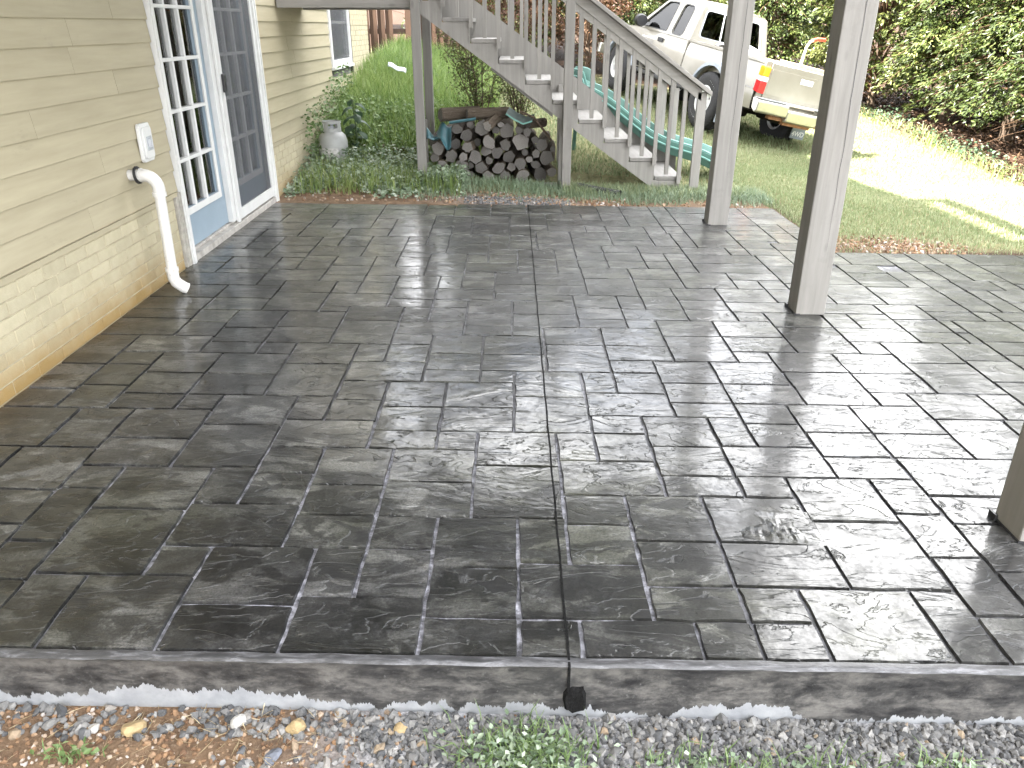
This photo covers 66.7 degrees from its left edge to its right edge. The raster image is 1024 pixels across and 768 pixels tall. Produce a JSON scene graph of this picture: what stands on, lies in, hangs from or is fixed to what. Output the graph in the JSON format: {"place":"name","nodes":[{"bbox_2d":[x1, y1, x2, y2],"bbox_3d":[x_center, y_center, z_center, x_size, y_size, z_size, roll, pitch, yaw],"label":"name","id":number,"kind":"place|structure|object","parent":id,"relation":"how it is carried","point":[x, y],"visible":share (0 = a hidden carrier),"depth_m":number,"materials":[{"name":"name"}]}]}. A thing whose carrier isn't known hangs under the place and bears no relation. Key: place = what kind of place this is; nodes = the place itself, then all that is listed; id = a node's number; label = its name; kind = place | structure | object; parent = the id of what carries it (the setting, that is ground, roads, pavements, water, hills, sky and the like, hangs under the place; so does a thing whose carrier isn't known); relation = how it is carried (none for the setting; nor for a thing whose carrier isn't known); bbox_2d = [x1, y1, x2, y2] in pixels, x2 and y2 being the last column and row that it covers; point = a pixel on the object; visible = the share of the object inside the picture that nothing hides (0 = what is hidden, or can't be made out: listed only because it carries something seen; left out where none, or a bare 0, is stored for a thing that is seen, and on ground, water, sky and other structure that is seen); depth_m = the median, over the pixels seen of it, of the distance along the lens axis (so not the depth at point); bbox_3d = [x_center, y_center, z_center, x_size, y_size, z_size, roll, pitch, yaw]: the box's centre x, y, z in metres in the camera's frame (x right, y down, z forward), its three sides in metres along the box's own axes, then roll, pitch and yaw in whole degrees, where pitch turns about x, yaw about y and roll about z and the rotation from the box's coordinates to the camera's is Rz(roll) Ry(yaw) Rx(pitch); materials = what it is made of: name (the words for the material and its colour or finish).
{"place":"outdoors","nodes":[
{"label":"outdoors","id":0,"kind":"place"},
{"bbox_2d":[0,0,1023,767],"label":"ground","id":1,"kind":"structure","parent":0,"point":[256,746],"depth_m":6.42,"materials":[{"name":"soil"}]},
{"bbox_2d":[30,735,108,763],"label":"weed leaves","id":2,"kind":"object","parent":1,"relation":"on","point":[85,750],"visible":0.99,"depth_m":1.94,"materials":[{"name":"green plant"}]},
{"bbox_2d":[38,740,104,765],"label":"weed grass","id":3,"kind":"structure","parent":1,"relation":"on","point":[67,756],"depth_m":1.94,"materials":[{"name":"green plant"}]},
{"bbox_2d":[121,719,146,736],"bbox_3d":[-0.986,0.898,2.027,0.063,0.037,0.048,-8,26,-17],"label":"stone","id":4,"kind":"object","parent":1,"relation":"on","point":[132,728],"visible":0.97,"depth_m":2.02,"materials":[{"name":"beige stone"}]},
{"bbox_2d":[0,0,368,407],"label":"house","id":5,"kind":"structure","parent":1,"relation":"on","point":[217,95],"depth_m":4.45,"materials":[{"name":"beige wood"}]},
{"bbox_2d":[135,122,154,162],"bbox_3d":[-2.166,-1.436,4.623,0.048,0.216,0.144,0,25,0],"label":"electrical box","id":6,"kind":"object","parent":5,"relation":"attached to","point":[145,141],"visible":1,"depth_m":4.59,"materials":[{"name":"white paint"}]},
{"bbox_2d":[127,166,189,292],"bbox_3d":[-2.091,-0.897,4.603,0.257,0.762,0.108,0,25,0],"label":"drain pipe","id":7,"kind":"object","parent":5,"relation":"attached to","point":[159,195],"visible":0.98,"depth_m":4.54,"materials":[{"name":"white plastic"}]},
{"bbox_2d":[152,0,228,244],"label":"door leaf","id":8,"kind":"structure","parent":5,"relation":"in","point":[177,23],"depth_m":5.49,"materials":[{"name":"blue paint"}]},
{"bbox_2d":[212,0,266,205],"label":"door leaf","id":9,"kind":"structure","parent":5,"relation":"in","point":[229,15],"depth_m":6.47,"materials":[{"name":"grey paint"}]},
{"bbox_2d":[209,0,274,218],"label":"screen door","id":10,"kind":"structure","parent":5,"relation":"in","point":[247,208],"depth_m":6.60,"materials":[{"name":"white paint"}]},
{"bbox_2d":[326,10,353,70],"bbox_3d":[-2.206,-4.579,9.859,0.103,1.070,1.260,0,25,0],"label":"window","id":11,"kind":"structure","parent":5,"relation":"in","point":[338,20],"depth_m":10.06,"materials":[{"name":"white glass"}]},
{"bbox_2d":[0,700,436,742],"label":"gravel","id":12,"kind":"structure","parent":1,"relation":"on","point":[60,711],"depth_m":2.05,"materials":[{"name":"grey gravel"}]},
{"bbox_2d":[230,713,245,728],"bbox_3d":[-0.721,0.891,2.050,0.042,0.040,0.046,4,25,8],"label":"stone","id":13,"kind":"object","parent":1,"relation":"on","point":[236,721],"visible":0.98,"depth_m":2.04,"materials":[{"name":"white stone"}]},
{"bbox_2d":[0,703,497,767],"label":"dry straw","id":14,"kind":"object","parent":1,"relation":"on","point":[197,745],"visible":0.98,"depth_m":2.00,"materials":[{"name":"plant"}]},
{"bbox_2d":[263,747,281,765],"bbox_3d":[-0.604,0.936,1.958,0.038,0.031,0.051,10,26,20],"label":"stone","id":15,"kind":"object","parent":1,"relation":"on","point":[274,754],"visible":0.97,"depth_m":1.95,"materials":[{"name":"grey stone"}]},
{"bbox_2d":[285,718,306,735],"bbox_3d":[-0.564,0.896,2.034,0.050,0.048,0.049,19,31,35],"label":"stone","id":16,"kind":"object","parent":1,"relation":"on","point":[296,725],"visible":0.94,"depth_m":2.02,"materials":[{"name":"yellow stone"}]},
{"bbox_2d":[300,62,352,164],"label":"ivy leaves","id":17,"kind":"object","parent":1,"relation":"on","point":[322,106],"visible":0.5,"depth_m":8.73,"materials":[{"name":"green plant"}]},
{"bbox_2d":[319,120,348,166],"bbox_3d":[-1.930,-2.594,8.406,0.312,0.475,0.312,-9,26,-18],"label":"propane tank","id":18,"kind":"object","parent":1,"relation":"on","point":[333,139],"visible":0.8,"depth_m":8.29,"materials":[{"name":"white metal"}]},
{"bbox_2d":[0,706,679,767],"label":"soil crumbs","id":19,"kind":"object","parent":1,"relation":"on","point":[160,755],"visible":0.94,"depth_m":1.99,"materials":[{"name":"brown soil"}]},
{"bbox_2d":[342,99,370,149],"bbox_3d":[-1.718,-2.789,8.573,0.309,0.653,0.314,0,25,0],"label":"tall weed","id":20,"kind":"object","parent":1,"relation":"on","point":[357,115],"visible":0.86,"depth_m":8.51,"materials":[{"name":"green plant"}]},
{"bbox_2d":[281,143,469,198],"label":"ivy leaves","id":21,"kind":"object","parent":1,"relation":"on","point":[406,190],"visible":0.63,"depth_m":7.84,"materials":[{"name":"green plant"}]},
{"bbox_2d":[310,92,443,162],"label":"ivy leaves","id":22,"kind":"object","parent":1,"relation":"on","point":[374,114],"visible":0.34,"depth_m":8.95,"materials":[{"name":"green plant"}]},
{"bbox_2d":[291,139,468,195],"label":"edge grass","id":23,"kind":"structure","parent":1,"relation":"on","point":[371,181],"depth_m":7.63,"materials":[{"name":"green plant"}]},
{"bbox_2d":[314,32,502,157],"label":"tall grass","id":24,"kind":"structure","parent":1,"relation":"on","point":[378,77],"depth_m":10.26,"materials":[{"name":"green plant"}]},
{"bbox_2d":[366,0,480,55],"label":"board fence","id":25,"kind":"object","parent":1,"relation":"on","point":[381,32],"visible":0.02,"depth_m":15.02,"materials":[{"name":"brown wood"}]},
{"bbox_2d":[413,162,470,187],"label":"ivy leaves","id":26,"kind":"object","parent":1,"relation":"on","point":[462,174],"visible":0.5,"depth_m":7.70,"materials":[{"name":"green plant"}]},
{"bbox_2d":[465,167,474,176],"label":"firewood log","id":27,"kind":"object","parent":1,"relation":"on","point":[471,170],"visible":0.3,"depth_m":8.09,"materials":[{"name":"brown wood"}]},
{"bbox_2d":[468,161,474,167],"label":"firewood log","id":28,"kind":"object","parent":27,"relation":"on","point":[471,164],"visible":0.41,"depth_m":8.06,"materials":[{"name":"grey wood"}]},
{"bbox_2d":[468,147,481,163],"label":"firewood log","id":29,"kind":"object","parent":28,"relation":"on","point":[474,156],"visible":0.57,"depth_m":7.96,"materials":[{"name":"grey wood"}]},
{"bbox_2d":[462,136,482,152],"bbox_3d":[-0.401,-2.517,8.130,0.125,0.108,0.668,6,25,5],"label":"firewood log","id":30,"kind":"object","parent":29,"relation":"on","point":[469,146],"visible":0.64,"depth_m":7.84,"materials":[{"name":"grey wood"}]},
{"bbox_2d":[460,125,474,140],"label":"firewood log","id":31,"kind":"object","parent":30,"relation":"on","point":[466,133],"visible":0.69,"depth_m":7.85,"materials":[{"name":"grey wood"}]},
{"bbox_2d":[466,120,474,128],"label":"firewood log","id":32,"kind":"object","parent":31,"relation":"on","point":[470,124],"visible":0.41,"depth_m":7.89,"materials":[{"name":"grey wood"}]},
{"bbox_2d":[438,106,479,121],"bbox_3d":[-0.531,-2.736,7.879,0.427,0.140,0.130,-13,28,-25],"label":"firewood log","id":33,"kind":"object","parent":32,"relation":"on","point":[445,114],"visible":0.67,"depth_m":7.80,"materials":[{"name":"brown wood"}]},
{"bbox_2d":[432,0,515,122],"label":"shrub","id":34,"kind":"object","parent":1,"relation":"on","point":[468,69],"visible":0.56,"depth_m":9.04,"materials":[{"name":"green plant"}]},
{"bbox_2d":[481,167,494,179],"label":"firewood log","id":35,"kind":"object","parent":1,"relation":"on","point":[489,172],"visible":0.29,"depth_m":7.99,"materials":[{"name":"grey wood"}]},
{"bbox_2d":[475,155,493,173],"bbox_3d":[-0.293,-2.364,8.290,0.138,0.130,0.672,11,25,-1],"label":"firewood log","id":36,"kind":"object","parent":35,"relation":"on","point":[482,165],"visible":0.66,"depth_m":7.99,"materials":[{"name":"grey wood"}]},
{"bbox_2d":[485,152,492,164],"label":"firewood log","id":37,"kind":"object","parent":36,"relation":"on","point":[489,158],"visible":0.56,"depth_m":7.99,"materials":[{"name":"grey wood"}]},
{"bbox_2d":[481,139,491,155],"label":"firewood log","id":38,"kind":"object","parent":37,"relation":"on","point":[485,151],"visible":0.44,"depth_m":7.99,"materials":[{"name":"grey wood"}]},
{"bbox_2d":[483,130,494,149],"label":"firewood log","id":39,"kind":"object","parent":38,"relation":"on","point":[488,140],"visible":0.81,"depth_m":7.80,"materials":[{"name":"grey wood"}]},
{"bbox_2d":[475,119,488,135],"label":"firewood log","id":40,"kind":"object","parent":39,"relation":"on","point":[480,130],"visible":0.57,"depth_m":7.80,"materials":[{"name":"grey wood"}]},
{"bbox_2d":[466,107,508,118],"bbox_3d":[-0.244,-2.725,7.834,0.428,0.117,0.108,-6,25,-14],"label":"firewood log","id":41,"kind":"object","parent":40,"relation":"on","point":[484,113],"visible":0.82,"depth_m":7.79,"materials":[{"name":"brown wood"}]},
{"bbox_2d":[492,125,499,133],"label":"firewood log","id":42,"kind":"object","parent":39,"relation":"on","point":[496,129],"visible":0.37,"depth_m":7.90,"materials":[{"name":"grey wood"}]},
{"bbox_2d":[497,120,503,127],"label":"firewood log","id":43,"kind":"object","parent":42,"relation":"on","point":[500,123],"visible":0.45,"depth_m":7.78,"materials":[{"name":"grey wood"}]},
{"bbox_2d":[483,106,504,130],"bbox_3d":[-0.167,-2.680,7.853,0.099,0.114,0.360,13,46,25],"label":"firewood log","id":44,"kind":"object","parent":43,"relation":"on","point":[489,123],"visible":0.69,"depth_m":7.76,"materials":[{"name":"brown wood"}]},
{"bbox_2d":[276,0,712,189],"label":"deck staircase","id":45,"kind":"structure","parent":1,"relation":"on","point":[524,66],"depth_m":7.57,"materials":[{"name":"grey paint"}]},
{"bbox_2d":[492,152,505,173],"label":"firewood log","id":46,"kind":"object","parent":1,"relation":"on","point":[498,166],"visible":0.69,"depth_m":8.01,"materials":[{"name":"grey wood"}]},
{"bbox_2d":[491,135,503,157],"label":"firewood log","id":47,"kind":"object","parent":46,"relation":"on","point":[497,151],"visible":0.62,"depth_m":8.02,"materials":[{"name":"grey wood"}]},
{"bbox_2d":[499,167,512,178],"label":"firewood log","id":48,"kind":"object","parent":1,"relation":"on","point":[505,172],"visible":0.34,"depth_m":8.09,"materials":[{"name":"grey wood"}]},
{"bbox_2d":[506,157,515,171],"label":"firewood log","id":49,"kind":"object","parent":48,"relation":"on","point":[511,167],"visible":0.48,"depth_m":8.08,"materials":[{"name":"grey wood"}]},
{"bbox_2d":[503,141,516,162],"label":"firewood log","id":50,"kind":"object","parent":49,"relation":"on","point":[509,155],"visible":0.64,"depth_m":8.00,"materials":[{"name":"grey wood"}]},
{"bbox_2d":[499,131,513,150],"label":"firewood log","id":51,"kind":"object","parent":50,"relation":"on","point":[505,143],"visible":0.64,"depth_m":7.99,"materials":[{"name":"grey wood"}]},
{"bbox_2d":[500,117,513,137],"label":"firewood log","id":52,"kind":"object","parent":51,"relation":"on","point":[506,130],"visible":0.68,"depth_m":7.94,"materials":[{"name":"grey wood"}]},
{"bbox_2d":[470,15,550,124],"bbox_3d":[-0.024,-3.714,9.363,1.057,1.396,0.796,-4,25,-8],"label":"shrub","id":53,"kind":"object","parent":1,"relation":"on","point":[514,104],"visible":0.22,"depth_m":9.37,"materials":[{"name":"green plant"}]},
{"bbox_2d":[0,203,1023,725],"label":"patio slab","id":54,"kind":"structure","parent":1,"relation":"on","point":[618,461],"depth_m":2.85,"materials":[{"name":"concrete"}]},
{"bbox_2d":[702,0,1023,542],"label":"support posts","id":55,"kind":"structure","parent":54,"relation":"on","point":[853,22],"depth_m":4.28,"materials":[{"name":"grey paint"}]},
{"bbox_2d":[463,195,570,205],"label":"gravel","id":56,"kind":"structure","parent":1,"relation":"on","point":[500,200],"depth_m":7.32,"materials":[{"name":"grey gravel"}]},
{"bbox_2d":[476,0,563,46],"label":"red shrub","id":57,"kind":"object","parent":1,"relation":"on","point":[505,6],"visible":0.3,"depth_m":14.78,"materials":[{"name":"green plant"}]},
{"bbox_2d":[512,167,529,180],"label":"firewood log","id":58,"kind":"object","parent":1,"relation":"on","point":[523,173],"visible":0.51,"depth_m":7.94,"materials":[{"name":"grey wood"}]},
{"bbox_2d":[514,150,525,169],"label":"firewood log","id":59,"kind":"object","parent":58,"relation":"on","point":[520,161],"visible":0.67,"depth_m":7.93,"materials":[{"name":"grey wood"}]},
{"bbox_2d":[520,148,527,155],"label":"firewood log","id":60,"kind":"object","parent":59,"relation":"on","point":[524,151],"visible":0.41,"depth_m":8.01,"materials":[{"name":"grey wood"}]},
{"bbox_2d":[512,128,535,150],"bbox_3d":[0.135,-2.601,8.270,0.189,0.178,0.683,22,25,-2],"label":"firewood log","id":61,"kind":"object","parent":60,"relation":"on","point":[521,141],"visible":0.68,"depth_m":7.96,"materials":[{"name":"grey wood"}]},
{"bbox_2d":[522,125,531,136],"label":"firewood log","id":62,"kind":"object","parent":61,"relation":"on","point":[526,132],"visible":0.57,"depth_m":7.85,"materials":[{"name":"grey wood"}]},
{"bbox_2d":[525,118,546,128],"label":"firewood log","id":63,"kind":"object","parent":62,"relation":"on","point":[542,122],"visible":0.89,"depth_m":7.86,"materials":[{"name":"brown wood"}]},
{"bbox_2d":[506,107,534,124],"bbox_3d":[0.081,-2.687,7.797,0.268,0.151,0.228,3,25,7],"label":"plastic tray","id":64,"kind":"object","parent":63,"relation":"on","point":[511,113],"visible":0.99,"depth_m":7.79,"materials":[{"name":"teal plastic"}]},
{"bbox_2d":[287,189,766,207],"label":"soil crumbs","id":65,"kind":"object","parent":1,"relation":"on","point":[594,203],"visible":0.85,"depth_m":7.37,"materials":[{"name":"brown soil"}]},
{"bbox_2d":[526,161,546,180],"bbox_3d":[0.247,-2.349,8.443,0.161,0.149,0.773,31,19,-20],"label":"firewood log","id":66,"kind":"object","parent":1,"relation":"on","point":[539,173],"visible":0.56,"depth_m":8.10,"materials":[{"name":"grey wood"}]},
{"bbox_2d":[501,0,585,50],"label":"hedge tree","id":67,"kind":"object","parent":1,"relation":"on","point":[561,4],"visible":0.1,"depth_m":15.87,"materials":[{"name":"green plant"}]},
{"bbox_2d":[541,163,556,176],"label":"firewood log","id":68,"kind":"object","parent":1,"relation":"on","point":[550,169],"visible":0.56,"depth_m":8.03,"materials":[{"name":"grey wood"}]},
{"bbox_2d":[539,143,554,164],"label":"firewood log","id":69,"kind":"object","parent":68,"relation":"on","point":[547,156],"visible":0.62,"depth_m":7.97,"materials":[{"name":"grey wood"}]},
{"bbox_2d":[536,131,549,151],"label":"firewood log","id":70,"kind":"object","parent":69,"relation":"on","point":[542,143],"visible":0.88,"depth_m":7.96,"materials":[{"name":"grey wood"}]},
{"bbox_2d":[542,0,639,68],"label":"red shrub","id":71,"kind":"object","parent":1,"relation":"on","point":[587,48],"visible":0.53,"depth_m":15.33,"materials":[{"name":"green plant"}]},
{"bbox_2d":[417,174,775,207],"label":"edge grass","id":72,"kind":"structure","parent":1,"relation":"on","point":[540,186],"depth_m":7.57,"materials":[{"name":"green plant"}]},
{"bbox_2d":[575,0,666,64],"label":"hedge tree","id":73,"kind":"object","parent":1,"relation":"on","point":[650,8],"visible":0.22,"depth_m":15.58,"materials":[{"name":"green plant"}]},
{"bbox_2d":[572,66,711,168],"bbox_3d":[1.534,-2.883,8.607,1.883,1.130,0.416,8,26,18],"label":"play slide","id":74,"kind":"object","parent":1,"relation":"on","point":[661,143],"visible":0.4,"depth_m":8.48,"materials":[{"name":"green plastic"}]},
{"bbox_2d":[597,0,823,139],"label":"pickup truck","id":75,"kind":"object","parent":1,"relation":"on","point":[780,101],"visible":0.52,"depth_m":11.54,"materials":[{"name":"beige paint"}]},
{"bbox_2d":[779,60,823,73],"bbox_3d":[4.215,-4.283,10.659,1.264,0.311,0.154,-9,26,-18],"label":"screed board","id":76,"kind":"object","parent":75,"relation":"on","point":[802,66],"visible":0.56,"depth_m":10.46,"materials":[{"name":"white wood"}]},
{"bbox_2d":[433,77,1006,191],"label":"lawn grass","id":77,"kind":"structure","parent":1,"relation":"on","point":[794,142],"depth_m":11.42,"materials":[{"name":"green plant"}]},
{"bbox_2d":[754,0,832,68],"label":"hedge tree","id":78,"kind":"object","parent":1,"relation":"on","point":[775,29],"visible":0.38,"depth_m":15.44,"materials":[{"name":"green plant"}]},
{"bbox_2d":[767,0,833,65],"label":"hedge tree","id":79,"kind":"object","parent":1,"relation":"on","point":[805,24],"visible":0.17,"depth_m":17.15,"materials":[{"name":"green plant"}]},
{"bbox_2d":[686,136,1023,254],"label":"lawn grass","id":80,"kind":"structure","parent":1,"relation":"on","point":[984,197],"depth_m":7.88,"materials":[{"name":"green plant"}]},
{"bbox_2d":[794,0,974,107],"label":"hedge tree","id":81,"kind":"object","parent":1,"relation":"on","point":[886,10],"visible":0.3,"depth_m":14.57,"materials":[{"name":"green plant"}]},
{"bbox_2d":[835,232,984,254],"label":"soil crumbs","id":82,"kind":"object","parent":1,"relation":"on","point":[917,246],"visible":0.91,"depth_m":6.03,"materials":[{"name":"brown soil"}]},
{"bbox_2d":[858,101,1022,184],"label":"tall grass","id":83,"kind":"structure","parent":1,"relation":"on","point":[939,151],"depth_m":11.95,"materials":[{"name":"green plant"}]},
{"bbox_2d":[860,88,1023,185],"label":"leaf litter","id":84,"kind":"object","parent":1,"relation":"on","point":[953,120],"visible":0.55,"depth_m":13.09,"materials":[{"name":"brown plant"}]},
{"bbox_2d":[861,106,1023,178],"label":"ivy leaves","id":85,"kind":"object","parent":1,"relation":"on","point":[976,150],"visible":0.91,"depth_m":11.91,"materials":[{"name":"green plant"}]},
{"bbox_2d":[864,0,1023,122],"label":"hedge tree","id":86,"kind":"object","parent":1,"relation":"on","point":[935,27],"visible":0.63,"depth_m":13.01,"materials":[{"name":"green plant"}]},
{"bbox_2d":[899,0,1023,141],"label":"hedge tree","id":87,"kind":"object","parent":1,"relation":"on","point":[995,10],"visible":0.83,"depth_m":11.75,"materials":[{"name":"green plant"}]},
{"bbox_2d":[972,3,1023,147],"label":"hedge tree","id":88,"kind":"object","parent":1,"relation":"on","point":[1017,78],"visible":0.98,"depth_m":10.80,"materials":[{"name":"green plant"}]},
{"bbox_2d":[167,707,1023,767],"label":"gravel","id":89,"kind":"structure","parent":0,"point":[960,736],"depth_m":2.03,"materials":[{"name":"grey gravel"}]},
{"bbox_2d":[422,700,632,767],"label":"weed grass","id":90,"kind":"structure","parent":89,"relation":"on","point":[529,743],"depth_m":1.97,"materials":[{"name":"green plant"}]},
{"bbox_2d":[584,731,859,767],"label":"weed grass","id":91,"kind":"structure","parent":89,"relation":"on","point":[726,753],"depth_m":1.96,"materials":[{"name":"green plant"}]},
{"bbox_2d":[740,755,854,767],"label":"weed leaves","id":92,"kind":"object","parent":89,"relation":"on","point":[793,763],"visible":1,"depth_m":1.94,"materials":[{"name":"green plant"}]},
{"bbox_2d":[762,736,894,767],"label":"weed grass","id":93,"kind":"structure","parent":89,"relation":"on","point":[816,760],"depth_m":1.96,"materials":[{"name":"green plant"}]},
{"bbox_2d":[894,735,1011,767],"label":"weed grass","id":94,"kind":"structure","parent":89,"relation":"on","point":[944,760],"depth_m":1.98,"materials":[{"name":"green plant"}]},
{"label":"firewood log","id":95,"kind":"object","parent":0,"visible":0},
{"bbox_2d":[438,156,449,173],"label":"firewood log","id":96,"kind":"object","parent":95,"relation":"on","point":[442,162],"visible":0.41,"depth_m":7.89,"materials":[{"name":"grey wood"}]},
{"bbox_2d":[430,149,445,161],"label":"firewood log","id":97,"kind":"object","parent":96,"relation":"on","point":[434,157],"visible":0.48,"depth_m":7.92,"materials":[{"name":"grey wood"}]},
{"bbox_2d":[432,139,445,154],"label":"firewood log","id":98,"kind":"object","parent":97,"relation":"on","point":[438,148],"visible":0.59,"depth_m":7.82,"materials":[{"name":"grey wood"}]},
{"bbox_2d":[426,122,451,149],"bbox_3d":[-0.730,-2.487,7.806,0.246,0.246,0.204,0,25,0],"label":"plastic sheet","id":99,"kind":"object","parent":98,"relation":"on","point":[443,133],"visible":1,"depth_m":7.81,"materials":[{"name":"teal plastic"}]},
{"bbox_2d":[445,135,457,162],"bbox_3d":[-0.639,-2.504,8.292,0.128,0.148,0.829,30,22,-17],"label":"firewood log","id":100,"kind":"object","parent":96,"relation":"on","point":[451,154],"visible":0.56,"depth_m":7.93,"materials":[{"name":"grey wood"}]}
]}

